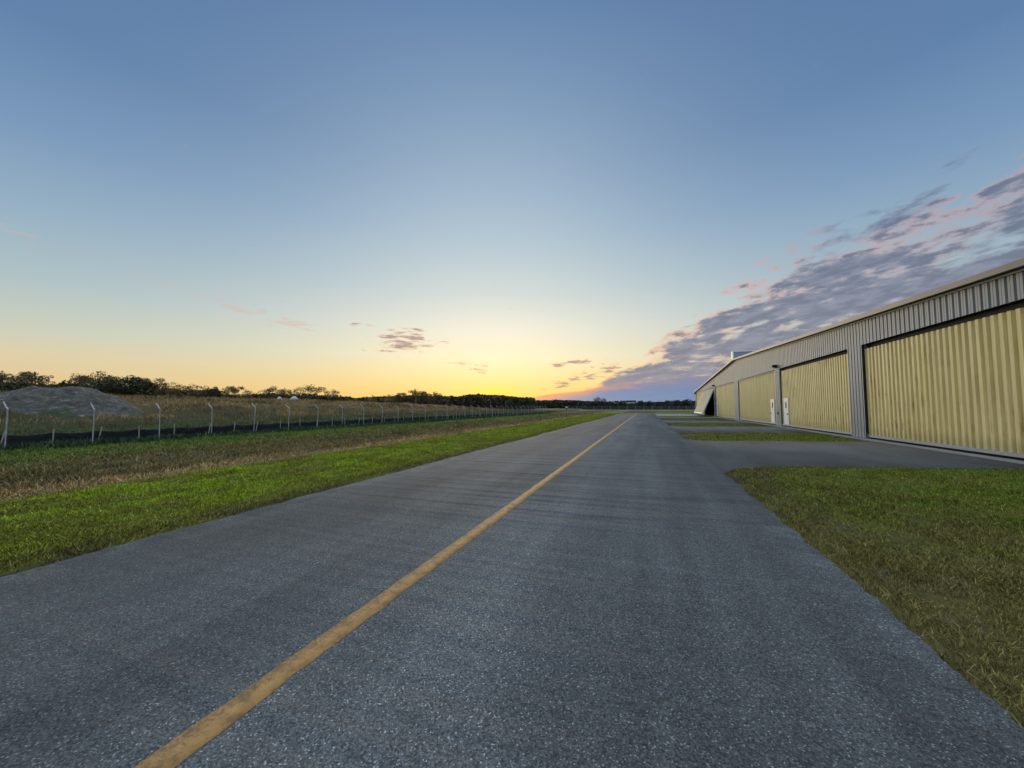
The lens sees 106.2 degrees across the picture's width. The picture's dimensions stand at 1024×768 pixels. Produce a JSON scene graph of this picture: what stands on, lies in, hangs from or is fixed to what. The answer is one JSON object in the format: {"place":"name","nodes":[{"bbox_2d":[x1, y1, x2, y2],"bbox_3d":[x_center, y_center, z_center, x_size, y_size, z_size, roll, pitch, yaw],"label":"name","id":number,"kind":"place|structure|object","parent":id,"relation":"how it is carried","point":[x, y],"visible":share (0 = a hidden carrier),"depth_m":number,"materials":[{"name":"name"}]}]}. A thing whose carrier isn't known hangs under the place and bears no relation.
{"place":"outdoors","nodes":[
{"label":"outdoors","id":0,"kind":"place"},
{"bbox_2d":[0,412,604,497],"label":"ditch grass","id":1,"kind":"structure","parent":0,"point":[105,474],"depth_m":15.77,"materials":[{"name":"plant"}]},
{"bbox_2d":[0,413,619,575],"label":"verge grass","id":2,"kind":"structure","parent":0,"point":[27,550],"depth_m":7.22,"materials":[{"name":"green plant"}]},
{"bbox_2d":[0,396,1023,730],"bbox_3d":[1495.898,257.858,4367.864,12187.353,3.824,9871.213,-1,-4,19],"label":"ground","id":3,"kind":"structure","parent":0,"point":[150,408],"depth_m":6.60,"materials":[{"name":"green plant"}]},
{"bbox_2d":[0,381,29,391],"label":"dense tree","id":4,"kind":"object","parent":3,"relation":"on","point":[11,385],"visible":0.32,"depth_m":118.98,"materials":[{"name":"green plant"}]},
{"bbox_2d":[0,372,32,389],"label":"oak tree","id":5,"kind":"object","parent":3,"relation":"on","point":[8,377],"visible":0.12,"depth_m":127.47,"materials":[{"name":"green plant"}]},
{"bbox_2d":[0,371,54,387],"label":"oak tree","id":6,"kind":"object","parent":3,"relation":"on","point":[26,378],"visible":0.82,"depth_m":125.50,"materials":[{"name":"green plant"}]},
{"bbox_2d":[33,375,57,387],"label":"pale tree","id":7,"kind":"object","parent":3,"relation":"on","point":[52,377],"visible":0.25,"depth_m":132.06,"materials":[{"name":"green plant"}]},
{"bbox_2d":[45,380,77,387],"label":"dense tree","id":8,"kind":"object","parent":3,"relation":"on","point":[64,383],"visible":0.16,"depth_m":123.61,"materials":[{"name":"green plant"}]},
{"bbox_2d":[0,386,143,417],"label":"spoil mound","id":9,"kind":"object","parent":3,"relation":"on","point":[63,400],"visible":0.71,"depth_m":33.62,"materials":[{"name":"grey gravel"}]},
{"bbox_2d":[59,375,113,387],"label":"oak tree","id":10,"kind":"object","parent":3,"relation":"on","point":[73,380],"visible":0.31,"depth_m":124.12,"materials":[{"name":"green plant"}]},
{"bbox_2d":[69,371,124,386],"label":"oak tree","id":11,"kind":"object","parent":3,"relation":"on","point":[99,377],"visible":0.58,"depth_m":123.20,"materials":[{"name":"green plant"}]},
{"bbox_2d":[76,381,119,393],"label":"dense tree","id":12,"kind":"object","parent":3,"relation":"on","point":[94,383],"visible":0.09,"depth_m":114.35,"materials":[{"name":"green plant"}]},
{"bbox_2d":[91,375,159,396],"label":"dense tree","id":13,"kind":"object","parent":3,"relation":"on","point":[111,386],"visible":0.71,"depth_m":115.74,"materials":[{"name":"green plant"}]},
{"bbox_2d":[133,377,166,394],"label":"oak tree","id":14,"kind":"object","parent":3,"relation":"on","point":[158,380],"visible":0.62,"depth_m":120.29,"materials":[{"name":"green plant"}]},
{"bbox_2d":[148,382,180,395],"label":"pale tree","id":15,"kind":"object","parent":3,"relation":"on","point":[161,390],"visible":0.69,"depth_m":124.28,"materials":[{"name":"green plant"}]},
{"bbox_2d":[163,382,186,395],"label":"pale tree","id":16,"kind":"object","parent":3,"relation":"on","point":[180,387],"visible":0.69,"depth_m":127.63,"materials":[{"name":"green plant"}]},
{"bbox_2d":[31,383,352,400],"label":"dark thicket","id":17,"kind":"object","parent":3,"relation":"on","point":[337,398],"visible":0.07,"depth_m":133.00,"materials":[{"name":"green plant"}]},
{"bbox_2d":[182,383,210,397],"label":"oak tree","id":18,"kind":"object","parent":3,"relation":"on","point":[194,391],"visible":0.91,"depth_m":120.91,"materials":[{"name":"green plant"}]},
{"bbox_2d":[202,386,223,397],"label":"dense tree","id":19,"kind":"object","parent":3,"relation":"on","point":[216,392],"visible":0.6,"depth_m":123.14,"materials":[{"name":"green plant"}]},
{"bbox_2d":[220,386,243,397],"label":"oak tree","id":20,"kind":"object","parent":3,"relation":"on","point":[233,391],"visible":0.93,"depth_m":125.99,"materials":[{"name":"green plant"}]},
{"bbox_2d":[234,389,256,397],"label":"pale tree","id":21,"kind":"object","parent":3,"relation":"on","point":[246,395],"visible":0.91,"depth_m":129.18,"materials":[{"name":"green plant"}]},
{"bbox_2d":[0,401,545,447],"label":"chain link fence","id":22,"kind":"object","parent":3,"relation":"on","point":[245,413],"visible":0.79,"depth_m":30.51,"materials":[{"name":"metal"}]},
{"bbox_2d":[258,386,288,398],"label":"oak tree","id":23,"kind":"object","parent":3,"relation":"on","point":[266,391],"visible":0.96,"depth_m":123.02,"materials":[{"name":"green plant"}]},
{"bbox_2d":[0,411,548,450],"bbox_3d":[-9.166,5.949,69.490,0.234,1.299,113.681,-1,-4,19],"label":"silt fence","id":24,"kind":"object","parent":3,"relation":"on","point":[147,432],"visible":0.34,"depth_m":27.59,"materials":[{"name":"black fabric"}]},
{"bbox_2d":[0,389,563,435],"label":"tall dry grass","id":25,"kind":"structure","parent":3,"relation":"on","point":[230,402],"depth_m":49.10,"materials":[{"name":"brown plant"}]},
{"bbox_2d":[278,388,293,398],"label":"oak tree","id":26,"kind":"object","parent":3,"relation":"on","point":[290,393],"visible":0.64,"depth_m":125.68,"materials":[{"name":"green plant"}]},
{"bbox_2d":[289,384,325,399],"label":"oak tree","id":27,"kind":"object","parent":3,"relation":"on","point":[308,388],"visible":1,"depth_m":121.44,"materials":[{"name":"green plant"}]},
{"bbox_2d":[324,389,339,400],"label":"pale tree","id":28,"kind":"object","parent":3,"relation":"on","point":[334,395],"visible":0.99,"depth_m":125.45,"materials":[{"name":"green plant"}]},
{"bbox_2d":[380,395,398,402],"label":"pale tree","id":29,"kind":"object","parent":3,"relation":"on","point":[385,400],"visible":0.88,"depth_m":171.02,"materials":[{"name":"green plant"}]},
{"bbox_2d":[394,393,409,402],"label":"oak tree","id":30,"kind":"object","parent":3,"relation":"on","point":[400,395],"visible":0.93,"depth_m":168.97,"materials":[{"name":"green plant"}]},
{"bbox_2d":[402,388,429,403],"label":"oak tree","id":31,"kind":"object","parent":3,"relation":"on","point":[416,394],"visible":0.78,"depth_m":168.80,"materials":[{"name":"green plant"}]},
{"bbox_2d":[413,391,434,403],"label":"oak tree","id":32,"kind":"object","parent":3,"relation":"on","point":[421,397],"visible":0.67,"depth_m":170.87,"materials":[{"name":"green plant"}]},
{"bbox_2d":[424,392,444,404],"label":"oak tree","id":33,"kind":"object","parent":3,"relation":"on","point":[434,394],"visible":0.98,"depth_m":168.50,"materials":[{"name":"green plant"}]},
{"bbox_2d":[353,393,534,408],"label":"sunset woods","id":34,"kind":"object","parent":3,"relation":"on","point":[479,400],"visible":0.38,"depth_m":205.94,"materials":[{"name":"green plant"}]},
{"bbox_2d":[0,413,1023,767],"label":"taxiway","id":35,"kind":"structure","parent":3,"relation":"on","point":[646,591],"depth_m":2.66,"materials":[{"name":"grey asphalt"}]},
{"bbox_2d":[134,414,635,767],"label":"line","id":36,"kind":"object","parent":35,"relation":"on","point":[180,748],"visible":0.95,"depth_m":2.40,"materials":[{"name":"yellow paint"}]},
{"bbox_2d":[506,397,524,408],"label":"dense tree","id":37,"kind":"object","parent":3,"relation":"on","point":[514,403],"visible":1,"depth_m":198.26,"materials":[{"name":"green plant"}]},
{"bbox_2d":[520,397,537,408],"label":"dense tree","id":38,"kind":"object","parent":3,"relation":"on","point":[528,403],"visible":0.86,"depth_m":204.00,"materials":[{"name":"green plant"}]},
{"bbox_2d":[586,401,598,409],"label":"scrub bush","id":39,"kind":"object","parent":3,"relation":"on","point":[593,403],"visible":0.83,"depth_m":194.99,"materials":[{"name":"green plant"}]},
{"bbox_2d":[596,401,607,409],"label":"scrub bush","id":40,"kind":"object","parent":3,"relation":"on","point":[602,404],"visible":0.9,"depth_m":193.06,"materials":[{"name":"green plant"}]},
{"bbox_2d":[535,399,681,408],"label":"distant woods","id":41,"kind":"object","parent":3,"relation":"on","point":[555,403],"visible":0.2,"depth_m":338.27,"materials":[{"name":"green plant"}]},
{"bbox_2d":[606,401,614,408],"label":"scrub bush","id":42,"kind":"object","parent":3,"relation":"on","point":[610,403],"visible":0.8,"depth_m":194.00,"materials":[{"name":"green plant"}]},
{"bbox_2d":[612,402,625,409],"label":"scrub bush","id":43,"kind":"object","parent":3,"relation":"on","point":[617,405],"visible":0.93,"depth_m":193.19,"materials":[{"name":"green plant"}]},
{"bbox_2d":[618,401,626,409],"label":"scrub bush","id":44,"kind":"object","parent":3,"relation":"on","point":[623,402],"visible":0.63,"depth_m":195.16,"materials":[{"name":"green plant"}]},
{"bbox_2d":[625,400,635,403],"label":"building","id":45,"kind":"structure","parent":3,"relation":"on","point":[630,401],"depth_m":309.45,"materials":[{"name":"white paint"}]},
{"bbox_2d":[571,406,694,409],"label":"boundary fence","id":46,"kind":"object","parent":3,"relation":"on","point":[572,408],"visible":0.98,"depth_m":190.71,"materials":[{"name":"metal"}]},
{"bbox_2d":[626,403,639,409],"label":"scrub bush","id":47,"kind":"object","parent":3,"relation":"on","point":[631,406],"visible":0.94,"depth_m":193.29,"materials":[{"name":"green plant"}]},
{"bbox_2d":[582,401,695,410],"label":"scrub thicket","id":48,"kind":"object","parent":3,"relation":"on","point":[584,407],"visible":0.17,"depth_m":200.66,"materials":[{"name":"green plant"}]},
{"bbox_2d":[636,400,645,408],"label":"scrub bush","id":49,"kind":"object","parent":3,"relation":"on","point":[642,403],"visible":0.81,"depth_m":194.88,"materials":[{"name":"green plant"}]},
{"bbox_2d":[644,401,654,409],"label":"scrub bush","id":50,"kind":"object","parent":3,"relation":"on","point":[649,403],"visible":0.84,"depth_m":193.37,"materials":[{"name":"green plant"}]},
{"bbox_2d":[653,401,665,409],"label":"scrub bush","id":51,"kind":"object","parent":3,"relation":"on","point":[658,404],"visible":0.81,"depth_m":196.06,"materials":[{"name":"green plant"}]},
{"bbox_2d":[662,400,674,409],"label":"scrub bush","id":52,"kind":"object","parent":3,"relation":"on","point":[667,403],"visible":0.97,"depth_m":194.16,"materials":[{"name":"green plant"}]},
{"bbox_2d":[670,400,683,409],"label":"scrub bush","id":53,"kind":"object","parent":3,"relation":"on","point":[677,404],"visible":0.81,"depth_m":195.96,"materials":[{"name":"green plant"}]},
{"bbox_2d":[680,399,695,409],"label":"scrub bush","id":54,"kind":"object","parent":3,"relation":"on","point":[687,403],"visible":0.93,"depth_m":194.17,"materials":[{"name":"green plant"}]},
{"bbox_2d":[731,350,755,359],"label":"sign board","id":55,"kind":"object","parent":3,"relation":"on","point":[734,354],"visible":0.08,"depth_m":89.18,"materials":[{"name":"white paint"}]},
{"bbox_2d":[694,258,1023,459],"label":"aircraft hangar","id":56,"kind":"structure","parent":3,"relation":"on","point":[941,367],"depth_m":16.18,"materials":[{"name":"grey metal"}]},
{"bbox_2d":[696,391,703,413],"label":"hangar door","id":57,"kind":"structure","parent":56,"relation":"in","point":[699,394],"depth_m":81.84,"materials":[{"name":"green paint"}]},
{"bbox_2d":[694,388,713,413],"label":"hangar door","id":58,"kind":"structure","parent":56,"relation":"in","point":[706,395],"depth_m":66.92,"materials":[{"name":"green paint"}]},
{"bbox_2d":[716,383,734,418],"bbox_3d":[30.218,2.470,54.701,0.210,4.535,14.040,-1,-4,19],"label":"hangar door","id":59,"kind":"structure","parent":56,"relation":"in","point":[725,400],"depth_m":53.92,"materials":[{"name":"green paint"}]},
{"bbox_2d":[739,372,776,423],"bbox_3d":[24.865,1.567,39.384,0.210,4.535,13.940,-1,-4,19],"label":"hangar door","id":60,"kind":"structure","parent":56,"relation":"in","point":[757,397],"depth_m":37.96,"materials":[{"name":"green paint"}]},
{"bbox_2d":[781,354,851,434],"bbox_3d":[20.261,0.841,26.209,0.210,4.435,11.390,-1,-4,19],"label":"hangar door","id":61,"kind":"structure","parent":56,"relation":"in","point":[816,395],"depth_m":24.78,"materials":[{"name":"yellow paint"}]},
{"bbox_2d":[865,308,1023,457],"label":"hangar door","id":62,"kind":"structure","parent":56,"relation":"in","point":[960,386],"depth_m":13.86,"materials":[{"name":"yellow paint"}]},
{"bbox_2d":[698,414,1023,463],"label":"foundation kerb","id":63,"kind":"structure","parent":3,"relation":"on","point":[959,453],"depth_m":15.75,"materials":[{"name":"concrete"}]},
{"bbox_2d":[0,0,1023,401],"label":"sky","id":64,"kind":"structure","parent":0,"point":[583,200],"materials":[{"name":"blue"}]},
{"bbox_2d":[656,414,697,414],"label":"apron driveway","id":65,"kind":"structure","parent":0,"point":[676,414],"depth_m":78.90,"materials":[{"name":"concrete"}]},
{"bbox_2d":[657,415,703,415],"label":"apron driveway","id":66,"kind":"structure","parent":0,"point":[680,415],"depth_m":69.97,"materials":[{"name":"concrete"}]},
{"bbox_2d":[659,417,723,418],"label":"apron driveway","id":67,"kind":"structure","parent":0,"point":[690,417],"depth_m":57.06,"materials":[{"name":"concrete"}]},
{"bbox_2d":[662,420,756,424],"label":"apron driveway","id":68,"kind":"structure","parent":0,"point":[705,422],"depth_m":39.04,"materials":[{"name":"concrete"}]},
{"bbox_2d":[670,426,814,433],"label":"apron driveway","id":69,"kind":"structure","parent":0,"point":[685,429],"depth_m":27.07,"materials":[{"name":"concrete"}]},
{"bbox_2d":[684,439,1023,473],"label":"apron driveway","id":70,"kind":"structure","parent":0,"point":[724,457],"depth_m":12.41,"materials":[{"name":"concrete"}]}
]}

